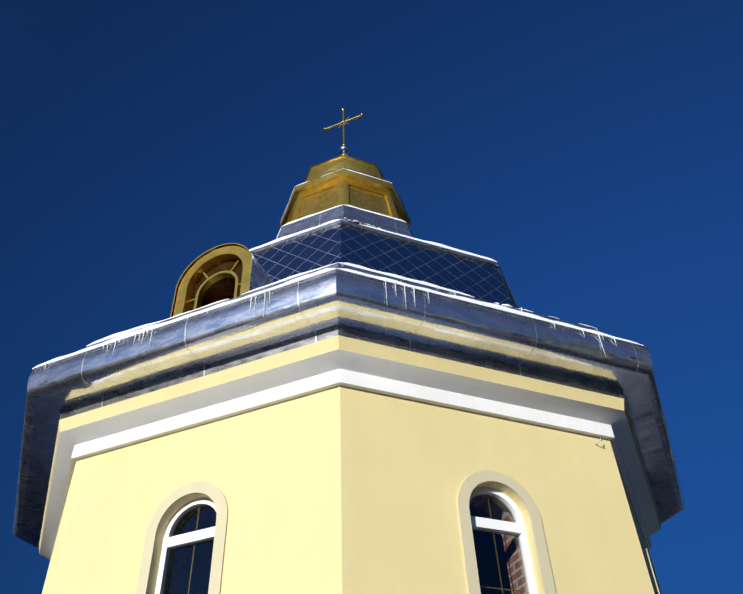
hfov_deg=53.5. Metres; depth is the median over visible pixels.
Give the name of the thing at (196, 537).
window frames
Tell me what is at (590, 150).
sky
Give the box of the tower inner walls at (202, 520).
[164,495,527,593]
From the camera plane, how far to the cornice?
7.45 m
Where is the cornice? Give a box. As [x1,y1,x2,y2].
[39,335,660,559]
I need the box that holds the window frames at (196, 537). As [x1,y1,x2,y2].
[155,487,536,593]
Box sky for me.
[0,0,742,593]
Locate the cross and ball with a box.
[323,108,363,154]
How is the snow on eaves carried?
on the steel roof
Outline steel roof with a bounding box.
[13,205,685,548]
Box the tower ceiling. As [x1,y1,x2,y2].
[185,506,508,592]
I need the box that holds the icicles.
[44,263,616,369]
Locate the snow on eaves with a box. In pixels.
[32,168,643,368]
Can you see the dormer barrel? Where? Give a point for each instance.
(259, 276)
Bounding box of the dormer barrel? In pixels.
[170,243,273,316]
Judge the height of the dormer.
1.220 m
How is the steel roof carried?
on the cornice
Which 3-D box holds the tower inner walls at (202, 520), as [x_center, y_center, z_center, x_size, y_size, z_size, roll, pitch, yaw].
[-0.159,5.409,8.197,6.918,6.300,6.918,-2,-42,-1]
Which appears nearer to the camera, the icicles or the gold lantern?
the icicles
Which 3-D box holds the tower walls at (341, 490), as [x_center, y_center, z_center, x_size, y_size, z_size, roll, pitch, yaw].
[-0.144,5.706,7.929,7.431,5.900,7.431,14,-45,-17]
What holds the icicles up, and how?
on the steel roof
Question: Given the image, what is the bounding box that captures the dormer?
[173,246,250,315]
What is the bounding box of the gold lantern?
[280,152,410,227]
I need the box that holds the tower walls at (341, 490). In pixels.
[42,386,661,593]
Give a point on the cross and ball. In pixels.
(344, 147)

